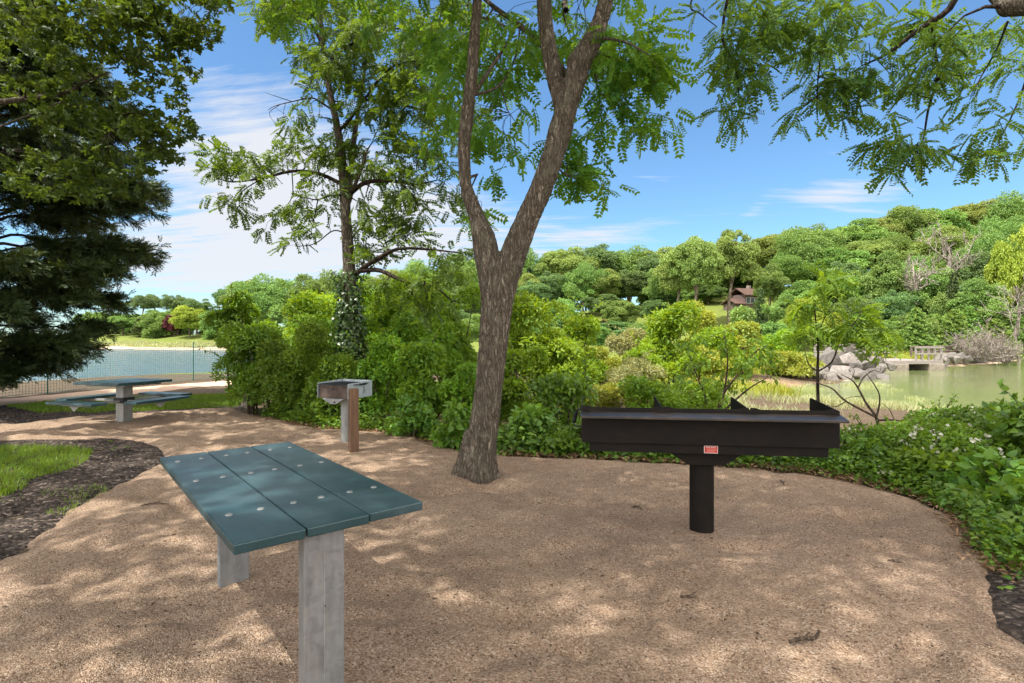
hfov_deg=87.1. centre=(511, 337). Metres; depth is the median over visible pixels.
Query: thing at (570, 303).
round tree
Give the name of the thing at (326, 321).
shrub
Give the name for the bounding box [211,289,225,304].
oak tree
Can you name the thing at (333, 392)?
pedestal grill
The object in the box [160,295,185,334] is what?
oak tree
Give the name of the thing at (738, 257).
oak tree
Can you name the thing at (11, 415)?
mulch strip
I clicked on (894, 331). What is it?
round tree
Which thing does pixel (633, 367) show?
shrub
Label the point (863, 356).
boulder
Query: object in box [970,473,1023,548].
shrub
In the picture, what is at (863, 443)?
shrub
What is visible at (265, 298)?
oak tree
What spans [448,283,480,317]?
maple tree
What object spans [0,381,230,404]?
path
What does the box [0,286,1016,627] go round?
ground
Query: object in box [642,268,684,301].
oak tree
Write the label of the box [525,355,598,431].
shrub
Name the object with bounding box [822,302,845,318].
maple tree
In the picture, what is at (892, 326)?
maple tree
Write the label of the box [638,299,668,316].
maple tree
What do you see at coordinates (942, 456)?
shrub
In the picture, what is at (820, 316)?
maple tree
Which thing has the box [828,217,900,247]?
maple tree
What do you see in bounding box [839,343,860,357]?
boulder
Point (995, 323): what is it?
pine tree
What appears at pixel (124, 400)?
pedestal table
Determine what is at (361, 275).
maple tree
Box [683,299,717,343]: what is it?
shrub
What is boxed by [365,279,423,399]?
shrub
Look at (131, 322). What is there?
maple tree
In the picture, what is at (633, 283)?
maple tree
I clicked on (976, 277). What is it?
maple tree
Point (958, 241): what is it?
oak tree
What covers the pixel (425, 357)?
shrub
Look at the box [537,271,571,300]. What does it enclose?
maple tree
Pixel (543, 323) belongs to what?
round tree
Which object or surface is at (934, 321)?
round tree
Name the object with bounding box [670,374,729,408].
shrub
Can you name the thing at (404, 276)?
shrub
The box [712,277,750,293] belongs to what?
round tree
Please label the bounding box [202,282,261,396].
sapling tree
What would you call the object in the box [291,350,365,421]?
shrub
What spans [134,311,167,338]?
round tree
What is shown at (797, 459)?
shrub
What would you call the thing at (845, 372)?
boulder
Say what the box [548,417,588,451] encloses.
shrub
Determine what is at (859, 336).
sapling
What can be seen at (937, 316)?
maple tree
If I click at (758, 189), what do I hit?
sky
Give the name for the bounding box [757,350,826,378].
shrub
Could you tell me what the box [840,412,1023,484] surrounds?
blossom bush
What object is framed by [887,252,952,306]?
dead tree
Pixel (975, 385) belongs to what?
pond water
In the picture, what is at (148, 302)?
oak tree
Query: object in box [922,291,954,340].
round tree
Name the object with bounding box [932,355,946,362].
boulder
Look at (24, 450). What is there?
grass
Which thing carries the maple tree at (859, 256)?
on the ground at (720, 320)
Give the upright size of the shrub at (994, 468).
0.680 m
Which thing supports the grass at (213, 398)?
on the mulch strip
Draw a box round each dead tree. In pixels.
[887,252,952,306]
[913,219,982,280]
[975,283,1023,360]
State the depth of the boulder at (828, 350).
30.79 m
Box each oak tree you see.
[0,0,235,205]
[125,295,157,313]
[143,294,170,309]
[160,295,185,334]
[177,298,220,334]
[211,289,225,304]
[218,279,255,301]
[224,273,302,327]
[314,268,341,291]
[367,268,399,287]
[393,258,432,277]
[435,259,478,293]
[514,273,540,301]
[520,248,543,279]
[533,246,601,279]
[559,260,609,317]
[584,268,622,296]
[614,243,655,300]
[629,246,673,295]
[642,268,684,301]
[653,255,703,318]
[658,235,725,300]
[707,228,762,323]
[727,241,755,290]
[741,233,806,291]
[768,250,819,293]
[771,225,852,267]
[778,222,838,246]
[832,269,874,304]
[845,240,883,269]
[852,232,917,269]
[861,215,916,240]
[882,204,949,262]
[904,225,978,258]
[925,250,963,297]
[945,227,1020,273]
[946,198,998,234]
[968,189,1023,234]
[969,215,1023,241]
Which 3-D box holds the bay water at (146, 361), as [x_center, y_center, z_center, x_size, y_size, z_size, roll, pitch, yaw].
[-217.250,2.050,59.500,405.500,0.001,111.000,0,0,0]
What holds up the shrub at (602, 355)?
on the ground at (720, 320)
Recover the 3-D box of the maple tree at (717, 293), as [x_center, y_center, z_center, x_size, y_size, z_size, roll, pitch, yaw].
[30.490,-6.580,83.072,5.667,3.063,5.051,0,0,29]
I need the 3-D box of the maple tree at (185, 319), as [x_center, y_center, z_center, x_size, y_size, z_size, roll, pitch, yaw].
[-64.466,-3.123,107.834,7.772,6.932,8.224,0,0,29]
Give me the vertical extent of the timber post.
0.920 m
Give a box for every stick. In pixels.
[141,501,168,505]
[680,592,696,597]
[788,630,819,642]
[887,558,902,562]
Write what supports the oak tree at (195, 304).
on the ground at (720, 320)
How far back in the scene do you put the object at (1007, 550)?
3.47 m
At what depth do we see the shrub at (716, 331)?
18.60 m
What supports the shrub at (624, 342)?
on the ground at (720, 320)
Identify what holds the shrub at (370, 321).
on the ground at (720, 320)
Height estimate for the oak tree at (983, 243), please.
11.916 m
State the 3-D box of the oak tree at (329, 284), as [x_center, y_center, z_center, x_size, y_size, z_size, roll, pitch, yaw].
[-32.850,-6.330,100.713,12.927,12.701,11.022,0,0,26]
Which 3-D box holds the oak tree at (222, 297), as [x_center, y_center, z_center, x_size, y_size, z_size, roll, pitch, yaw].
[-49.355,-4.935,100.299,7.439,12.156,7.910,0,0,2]
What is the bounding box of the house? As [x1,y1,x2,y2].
[720,285,757,310]
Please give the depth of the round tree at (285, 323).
74.06 m
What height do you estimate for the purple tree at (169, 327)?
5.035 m
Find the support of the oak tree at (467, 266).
on the ground at (720, 320)
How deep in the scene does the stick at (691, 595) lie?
2.92 m
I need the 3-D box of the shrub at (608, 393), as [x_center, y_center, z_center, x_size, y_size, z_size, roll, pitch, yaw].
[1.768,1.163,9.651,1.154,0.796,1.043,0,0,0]
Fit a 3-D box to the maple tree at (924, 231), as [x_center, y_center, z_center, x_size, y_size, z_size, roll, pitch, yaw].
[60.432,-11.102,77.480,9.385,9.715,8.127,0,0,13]
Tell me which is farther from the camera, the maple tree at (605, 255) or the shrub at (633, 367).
the maple tree at (605, 255)
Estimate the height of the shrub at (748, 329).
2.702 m
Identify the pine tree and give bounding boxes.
[127,318,142,336]
[752,287,768,333]
[886,315,902,335]
[898,307,944,353]
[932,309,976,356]
[941,271,961,314]
[959,305,982,343]
[978,318,1023,358]
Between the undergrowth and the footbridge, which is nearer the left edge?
the undergrowth
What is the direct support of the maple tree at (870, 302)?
on the ground at (720, 320)
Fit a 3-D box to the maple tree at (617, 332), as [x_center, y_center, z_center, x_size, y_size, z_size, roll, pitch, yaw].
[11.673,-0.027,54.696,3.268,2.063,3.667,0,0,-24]
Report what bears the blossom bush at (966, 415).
on the ground at (720, 320)
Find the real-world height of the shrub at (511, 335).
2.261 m
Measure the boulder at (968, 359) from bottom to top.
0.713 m
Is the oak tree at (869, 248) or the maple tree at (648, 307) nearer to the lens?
the maple tree at (648, 307)
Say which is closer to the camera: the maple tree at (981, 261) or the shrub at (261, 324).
the shrub at (261, 324)
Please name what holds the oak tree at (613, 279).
on the ground at (720, 320)
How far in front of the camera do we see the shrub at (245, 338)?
9.98 m
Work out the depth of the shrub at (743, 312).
51.49 m
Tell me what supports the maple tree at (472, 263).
on the ground at (720, 320)
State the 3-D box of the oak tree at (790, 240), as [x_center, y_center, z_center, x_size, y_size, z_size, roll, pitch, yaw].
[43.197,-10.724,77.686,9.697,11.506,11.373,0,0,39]
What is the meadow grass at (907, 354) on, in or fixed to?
on the ground at (720, 320)
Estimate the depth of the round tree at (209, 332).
102.21 m
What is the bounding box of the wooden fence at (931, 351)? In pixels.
[910,346,957,358]
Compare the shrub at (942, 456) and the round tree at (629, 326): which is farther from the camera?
the round tree at (629, 326)
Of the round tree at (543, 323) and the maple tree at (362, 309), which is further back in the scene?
the maple tree at (362, 309)
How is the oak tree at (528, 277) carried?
on the ground at (720, 320)
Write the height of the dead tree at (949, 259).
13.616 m
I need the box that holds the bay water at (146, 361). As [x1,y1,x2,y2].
[13,349,255,381]
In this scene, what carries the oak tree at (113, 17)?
on the ground at (720, 320)
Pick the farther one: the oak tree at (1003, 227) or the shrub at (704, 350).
the oak tree at (1003, 227)
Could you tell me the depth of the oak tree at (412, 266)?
100.29 m
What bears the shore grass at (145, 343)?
on the ground at (720, 320)
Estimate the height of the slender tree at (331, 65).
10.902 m
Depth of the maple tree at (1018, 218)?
72.22 m
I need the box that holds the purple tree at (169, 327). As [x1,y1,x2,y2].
[162,315,179,335]
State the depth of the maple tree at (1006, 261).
54.30 m
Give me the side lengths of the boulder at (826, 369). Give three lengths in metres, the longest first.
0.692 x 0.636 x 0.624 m
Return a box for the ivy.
[329,271,368,412]
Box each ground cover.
[254,399,452,441]
[496,421,846,473]
[760,450,1023,588]
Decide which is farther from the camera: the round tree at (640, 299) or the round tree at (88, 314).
the round tree at (88, 314)
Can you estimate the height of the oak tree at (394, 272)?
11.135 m
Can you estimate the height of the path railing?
1.198 m
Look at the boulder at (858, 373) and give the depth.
26.66 m
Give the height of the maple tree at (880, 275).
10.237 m
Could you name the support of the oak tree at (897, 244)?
on the ground at (720, 320)
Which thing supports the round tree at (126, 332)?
on the ground at (720, 320)
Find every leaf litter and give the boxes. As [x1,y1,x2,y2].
[2,417,995,680]
[257,415,448,446]
[500,447,1023,582]
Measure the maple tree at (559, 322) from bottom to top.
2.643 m
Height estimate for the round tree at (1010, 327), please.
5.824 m
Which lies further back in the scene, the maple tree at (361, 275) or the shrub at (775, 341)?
the maple tree at (361, 275)
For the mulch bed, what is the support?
on the ground at (720, 320)
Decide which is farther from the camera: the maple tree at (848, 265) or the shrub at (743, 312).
the maple tree at (848, 265)
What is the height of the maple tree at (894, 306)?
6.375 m
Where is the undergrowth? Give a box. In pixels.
[108,380,847,450]
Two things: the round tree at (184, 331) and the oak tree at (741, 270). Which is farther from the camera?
the round tree at (184, 331)
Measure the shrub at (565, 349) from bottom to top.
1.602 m
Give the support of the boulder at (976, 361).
on the ground at (720, 320)
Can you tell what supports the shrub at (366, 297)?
on the ground at (720, 320)
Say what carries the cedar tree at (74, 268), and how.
on the ground at (720, 320)
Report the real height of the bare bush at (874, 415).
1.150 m
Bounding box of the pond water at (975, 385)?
[791,360,1023,409]
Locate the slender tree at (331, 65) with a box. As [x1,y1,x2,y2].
[187,0,494,374]
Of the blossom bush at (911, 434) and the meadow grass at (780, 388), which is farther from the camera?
the meadow grass at (780, 388)
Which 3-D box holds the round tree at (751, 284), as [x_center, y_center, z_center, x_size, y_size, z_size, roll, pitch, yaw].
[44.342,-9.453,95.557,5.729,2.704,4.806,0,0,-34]
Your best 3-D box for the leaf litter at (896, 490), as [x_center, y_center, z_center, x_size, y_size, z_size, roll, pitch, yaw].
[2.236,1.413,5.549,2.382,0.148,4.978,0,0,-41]
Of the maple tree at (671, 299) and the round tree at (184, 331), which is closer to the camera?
the maple tree at (671, 299)
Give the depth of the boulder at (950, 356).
38.07 m
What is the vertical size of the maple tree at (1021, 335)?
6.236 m
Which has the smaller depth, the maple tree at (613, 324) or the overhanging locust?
the overhanging locust
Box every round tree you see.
[71,311,107,320]
[119,314,138,334]
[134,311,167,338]
[164,309,199,334]
[198,310,217,339]
[282,314,320,347]
[458,313,480,341]
[525,313,554,327]
[548,297,579,326]
[560,283,581,311]
[579,291,623,310]
[583,326,611,345]
[599,299,643,322]
[624,322,649,334]
[635,295,647,304]
[635,325,652,340]
[681,289,712,303]
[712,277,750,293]
[745,280,756,288]
[760,321,788,347]
[813,331,858,347]
[870,327,904,353]
[898,313,944,349]
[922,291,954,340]
[984,305,1023,359]
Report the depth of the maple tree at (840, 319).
51.44 m
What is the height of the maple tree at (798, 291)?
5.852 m
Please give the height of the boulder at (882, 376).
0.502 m
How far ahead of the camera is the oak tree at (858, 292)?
58.94 m
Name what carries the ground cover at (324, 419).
on the ground at (720, 320)
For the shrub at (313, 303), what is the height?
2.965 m
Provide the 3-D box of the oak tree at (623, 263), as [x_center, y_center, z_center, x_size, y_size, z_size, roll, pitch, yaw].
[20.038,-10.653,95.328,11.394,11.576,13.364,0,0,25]
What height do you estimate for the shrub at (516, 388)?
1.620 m
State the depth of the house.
76.10 m
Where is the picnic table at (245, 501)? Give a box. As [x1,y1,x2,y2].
[160,442,421,682]
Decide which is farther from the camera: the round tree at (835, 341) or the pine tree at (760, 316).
the pine tree at (760, 316)
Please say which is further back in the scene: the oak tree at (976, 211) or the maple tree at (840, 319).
the oak tree at (976, 211)
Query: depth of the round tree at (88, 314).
124.15 m
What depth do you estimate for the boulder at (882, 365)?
28.82 m
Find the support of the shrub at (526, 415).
on the ground at (720, 320)
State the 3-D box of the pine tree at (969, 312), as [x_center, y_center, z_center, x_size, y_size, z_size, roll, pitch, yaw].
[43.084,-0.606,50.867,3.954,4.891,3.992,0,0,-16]
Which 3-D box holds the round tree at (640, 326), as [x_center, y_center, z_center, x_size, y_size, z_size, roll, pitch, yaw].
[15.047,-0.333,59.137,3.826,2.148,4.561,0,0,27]
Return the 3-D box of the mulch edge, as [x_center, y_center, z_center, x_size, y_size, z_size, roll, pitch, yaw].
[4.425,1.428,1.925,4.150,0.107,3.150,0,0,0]
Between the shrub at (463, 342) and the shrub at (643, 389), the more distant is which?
the shrub at (463, 342)
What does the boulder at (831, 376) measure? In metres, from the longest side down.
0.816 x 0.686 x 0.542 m
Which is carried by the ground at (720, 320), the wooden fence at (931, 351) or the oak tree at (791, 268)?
the oak tree at (791, 268)
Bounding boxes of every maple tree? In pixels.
[91,311,121,332]
[108,314,135,335]
[135,309,169,330]
[168,305,205,336]
[285,273,329,300]
[324,282,364,311]
[334,269,375,287]
[427,253,475,279]
[446,309,470,325]
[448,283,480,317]
[516,281,555,302]
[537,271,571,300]
[550,318,569,333]
[580,294,622,322]
[583,243,625,295]
[600,321,635,332]
[608,270,650,301]
[612,327,644,336]
[633,253,665,297]
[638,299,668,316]
[648,295,682,304]
[691,285,727,303]
[726,260,768,285]
[752,262,790,316]
[760,293,795,323]
[778,279,837,305]
[779,293,829,350]
[804,247,875,284]
[815,261,863,302]
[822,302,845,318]
[825,312,844,333]
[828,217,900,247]
[842,294,882,349]
[848,249,919,319]
[868,315,901,333]
[874,289,920,322]
[887,287,933,318]
[900,254,958,298]
[903,227,964,261]
[911,207,973,241]
[926,303,986,328]
[944,277,1011,324]
[946,251,993,282]
[958,275,982,300]
[983,225,1023,308]
[1004,298,1023,343]
[1005,214,1023,241]
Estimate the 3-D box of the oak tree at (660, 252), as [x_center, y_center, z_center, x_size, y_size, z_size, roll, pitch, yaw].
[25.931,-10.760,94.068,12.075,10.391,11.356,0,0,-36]
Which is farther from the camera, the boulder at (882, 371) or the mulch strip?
the boulder at (882, 371)
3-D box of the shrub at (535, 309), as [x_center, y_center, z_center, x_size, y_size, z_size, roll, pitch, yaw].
[0.611,0.311,10.472,1.806,2.507,1.845,0,0,-31]
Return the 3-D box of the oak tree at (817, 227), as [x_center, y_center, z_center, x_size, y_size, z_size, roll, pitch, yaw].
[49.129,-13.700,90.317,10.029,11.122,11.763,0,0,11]
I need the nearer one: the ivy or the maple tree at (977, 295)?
the ivy
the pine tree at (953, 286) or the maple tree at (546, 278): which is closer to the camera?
the pine tree at (953, 286)
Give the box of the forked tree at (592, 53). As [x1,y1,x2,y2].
[220,0,698,483]
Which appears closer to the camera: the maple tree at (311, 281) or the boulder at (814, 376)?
the boulder at (814, 376)
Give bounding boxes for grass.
[0,340,216,347]
[0,442,94,495]
[2,483,109,514]
[5,392,242,412]
[608,353,803,396]
[722,379,962,419]
[872,349,961,362]
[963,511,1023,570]
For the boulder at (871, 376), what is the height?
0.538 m
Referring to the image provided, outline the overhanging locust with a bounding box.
[672,0,1023,196]
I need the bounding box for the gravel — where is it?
[0,408,1023,682]
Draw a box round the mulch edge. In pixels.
[985,563,1023,643]
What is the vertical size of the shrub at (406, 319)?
2.222 m
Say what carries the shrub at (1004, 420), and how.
on the ground at (720, 320)
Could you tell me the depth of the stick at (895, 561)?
3.36 m
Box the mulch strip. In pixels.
[0,393,246,423]
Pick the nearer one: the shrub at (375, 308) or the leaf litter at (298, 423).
the leaf litter at (298, 423)
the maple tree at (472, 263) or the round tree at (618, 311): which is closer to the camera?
the round tree at (618, 311)
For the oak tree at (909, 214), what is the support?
on the ground at (720, 320)
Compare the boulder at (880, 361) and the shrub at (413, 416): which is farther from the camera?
the boulder at (880, 361)
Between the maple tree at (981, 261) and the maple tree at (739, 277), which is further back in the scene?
the maple tree at (739, 277)
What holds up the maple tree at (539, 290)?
on the ground at (720, 320)
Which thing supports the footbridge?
on the ground at (720, 320)
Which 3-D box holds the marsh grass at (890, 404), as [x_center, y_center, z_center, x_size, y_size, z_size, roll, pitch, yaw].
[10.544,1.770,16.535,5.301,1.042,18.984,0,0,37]
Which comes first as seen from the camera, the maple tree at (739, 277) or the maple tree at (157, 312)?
the maple tree at (739, 277)
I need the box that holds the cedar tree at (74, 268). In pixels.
[0,0,173,391]
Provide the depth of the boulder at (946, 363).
37.62 m
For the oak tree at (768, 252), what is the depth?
82.59 m
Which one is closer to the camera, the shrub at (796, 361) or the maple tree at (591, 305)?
the shrub at (796, 361)
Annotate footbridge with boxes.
[865,346,944,370]
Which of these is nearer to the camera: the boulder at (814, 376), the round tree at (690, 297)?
the boulder at (814, 376)
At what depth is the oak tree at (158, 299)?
126.20 m
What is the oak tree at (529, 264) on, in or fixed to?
on the ground at (720, 320)
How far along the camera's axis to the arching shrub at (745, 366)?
8.27 m
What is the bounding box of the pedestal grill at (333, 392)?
[317,379,371,441]
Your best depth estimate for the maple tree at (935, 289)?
59.52 m
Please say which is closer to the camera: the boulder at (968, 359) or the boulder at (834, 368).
the boulder at (834, 368)
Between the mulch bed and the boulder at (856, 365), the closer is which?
the mulch bed
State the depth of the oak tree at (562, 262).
85.62 m
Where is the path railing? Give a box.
[814,344,846,353]
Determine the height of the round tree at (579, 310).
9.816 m
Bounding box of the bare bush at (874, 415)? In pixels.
[811,367,899,436]
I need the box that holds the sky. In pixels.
[0,0,1023,334]
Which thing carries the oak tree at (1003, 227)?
on the ground at (720, 320)
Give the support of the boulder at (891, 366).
on the ground at (720, 320)
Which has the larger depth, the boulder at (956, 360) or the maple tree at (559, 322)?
the maple tree at (559, 322)
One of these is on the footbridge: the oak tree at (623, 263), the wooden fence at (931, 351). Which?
the wooden fence at (931, 351)
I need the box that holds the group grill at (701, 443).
[572,395,848,533]
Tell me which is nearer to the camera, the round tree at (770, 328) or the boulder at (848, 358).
the boulder at (848, 358)
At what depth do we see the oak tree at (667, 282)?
68.20 m
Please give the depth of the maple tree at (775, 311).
55.48 m
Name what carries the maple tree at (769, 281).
on the ground at (720, 320)
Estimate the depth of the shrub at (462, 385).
8.00 m
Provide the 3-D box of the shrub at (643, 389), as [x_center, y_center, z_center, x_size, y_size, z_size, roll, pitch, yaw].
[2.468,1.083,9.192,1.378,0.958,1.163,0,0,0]
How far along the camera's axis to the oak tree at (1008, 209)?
86.27 m
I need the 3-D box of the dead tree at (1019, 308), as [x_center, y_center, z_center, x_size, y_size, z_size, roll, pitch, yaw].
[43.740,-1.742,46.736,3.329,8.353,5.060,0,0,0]
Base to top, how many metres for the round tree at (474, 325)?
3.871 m
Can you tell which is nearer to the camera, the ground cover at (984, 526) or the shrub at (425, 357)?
the ground cover at (984, 526)
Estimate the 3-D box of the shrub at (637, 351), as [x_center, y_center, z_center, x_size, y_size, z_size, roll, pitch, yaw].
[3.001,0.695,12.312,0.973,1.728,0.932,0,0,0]
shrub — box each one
[198,313,292,413]
[223,312,292,410]
[251,302,334,415]
[277,278,333,371]
[283,300,338,404]
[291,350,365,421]
[318,276,374,319]
[327,311,395,390]
[327,331,416,423]
[364,271,434,339]
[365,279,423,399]
[379,308,465,400]
[381,323,453,419]
[385,393,439,438]
[427,280,480,392]
[428,397,471,450]
[435,360,504,423]
[472,318,537,404]
[500,335,552,421]
[504,289,584,410]
[504,401,557,445]
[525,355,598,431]
[537,336,602,412]
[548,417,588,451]
[556,292,609,381]
[581,381,640,406]
[584,345,622,385]
[602,319,646,364]
[602,349,667,402]
[616,374,691,408]
[621,331,661,384]
[635,299,709,397]
[656,326,783,408]
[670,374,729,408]
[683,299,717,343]
[691,324,743,378]
[694,344,733,382]
[721,319,764,375]
[729,305,756,349]
[754,328,798,364]
[755,456,832,468]
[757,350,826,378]
[825,427,899,472]
[894,438,968,498]
[923,445,1023,505]
[937,316,1021,364]
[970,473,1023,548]
[972,378,1023,462]
[985,340,1023,363]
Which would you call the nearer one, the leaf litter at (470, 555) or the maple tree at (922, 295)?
the leaf litter at (470, 555)
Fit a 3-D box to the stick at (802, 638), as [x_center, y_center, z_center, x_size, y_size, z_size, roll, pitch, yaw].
[1.387,1.400,2.531,0.224,0.046,0.043,0,0,-26]
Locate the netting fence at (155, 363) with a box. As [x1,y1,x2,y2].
[0,342,231,396]
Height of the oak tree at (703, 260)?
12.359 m
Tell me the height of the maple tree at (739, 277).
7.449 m
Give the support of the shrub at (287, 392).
on the ground at (720, 320)
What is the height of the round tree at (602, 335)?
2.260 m
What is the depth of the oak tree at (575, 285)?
80.69 m
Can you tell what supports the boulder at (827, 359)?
on the ground at (720, 320)
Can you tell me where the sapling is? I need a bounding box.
[780,259,906,401]
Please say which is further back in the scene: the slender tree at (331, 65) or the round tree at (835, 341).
the round tree at (835, 341)
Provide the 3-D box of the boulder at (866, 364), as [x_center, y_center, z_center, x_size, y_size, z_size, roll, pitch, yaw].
[18.706,1.554,28.706,1.038,0.822,1.118,0,0,11]
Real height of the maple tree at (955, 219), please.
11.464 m
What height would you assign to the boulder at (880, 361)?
0.782 m
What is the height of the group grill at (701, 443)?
1.142 m
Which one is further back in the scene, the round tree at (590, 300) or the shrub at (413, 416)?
the round tree at (590, 300)
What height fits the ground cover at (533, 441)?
0.472 m
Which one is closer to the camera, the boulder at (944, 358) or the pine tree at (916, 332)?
the boulder at (944, 358)
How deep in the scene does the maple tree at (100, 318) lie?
122.02 m
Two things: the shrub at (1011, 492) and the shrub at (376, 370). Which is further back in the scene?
the shrub at (376, 370)
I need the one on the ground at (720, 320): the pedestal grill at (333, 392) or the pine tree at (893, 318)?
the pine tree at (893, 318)
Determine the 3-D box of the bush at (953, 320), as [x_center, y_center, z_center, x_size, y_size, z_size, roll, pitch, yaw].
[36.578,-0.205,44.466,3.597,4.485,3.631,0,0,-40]
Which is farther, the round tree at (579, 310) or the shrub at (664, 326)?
the round tree at (579, 310)
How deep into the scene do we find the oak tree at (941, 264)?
62.92 m
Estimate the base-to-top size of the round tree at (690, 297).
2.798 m
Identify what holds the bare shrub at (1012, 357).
on the ground at (720, 320)
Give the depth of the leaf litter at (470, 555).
3.21 m
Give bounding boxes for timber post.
[348,388,358,452]
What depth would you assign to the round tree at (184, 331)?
118.50 m
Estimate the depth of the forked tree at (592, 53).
5.66 m
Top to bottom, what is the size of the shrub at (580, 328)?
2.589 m
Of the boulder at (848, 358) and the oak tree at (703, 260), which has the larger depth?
the oak tree at (703, 260)
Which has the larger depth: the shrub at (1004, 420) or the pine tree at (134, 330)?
the pine tree at (134, 330)
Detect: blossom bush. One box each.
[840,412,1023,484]
[902,394,1005,451]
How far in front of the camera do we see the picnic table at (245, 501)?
2.20 m
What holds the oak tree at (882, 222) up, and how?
on the ground at (720, 320)
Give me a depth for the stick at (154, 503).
4.55 m
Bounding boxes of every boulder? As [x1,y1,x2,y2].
[805,371,823,378]
[819,352,842,370]
[819,366,829,372]
[821,347,836,354]
[822,372,838,380]
[830,365,850,372]
[834,369,853,379]
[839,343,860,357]
[839,352,859,365]
[848,362,862,368]
[849,368,867,378]
[859,351,872,361]
[859,359,874,369]
[860,373,876,379]
[864,367,884,376]
[867,356,883,367]
[876,363,886,370]
[876,373,888,378]
[884,360,896,370]
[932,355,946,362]
[943,353,953,360]
[943,354,949,366]
[951,356,960,364]
[957,352,965,358]
[962,355,973,364]
[968,358,980,363]
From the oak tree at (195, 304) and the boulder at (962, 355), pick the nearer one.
the boulder at (962, 355)
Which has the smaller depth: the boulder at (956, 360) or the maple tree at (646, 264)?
the boulder at (956, 360)
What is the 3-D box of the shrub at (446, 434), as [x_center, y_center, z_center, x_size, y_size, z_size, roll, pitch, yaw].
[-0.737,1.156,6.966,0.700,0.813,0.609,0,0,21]
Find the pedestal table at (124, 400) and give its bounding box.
[46,378,191,421]
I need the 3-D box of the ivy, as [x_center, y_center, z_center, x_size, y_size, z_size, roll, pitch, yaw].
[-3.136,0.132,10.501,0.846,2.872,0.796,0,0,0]
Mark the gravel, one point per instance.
(74, 586)
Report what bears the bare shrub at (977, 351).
on the ground at (720, 320)
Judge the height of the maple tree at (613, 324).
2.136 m
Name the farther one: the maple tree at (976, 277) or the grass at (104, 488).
the maple tree at (976, 277)
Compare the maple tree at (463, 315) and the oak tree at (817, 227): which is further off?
the oak tree at (817, 227)

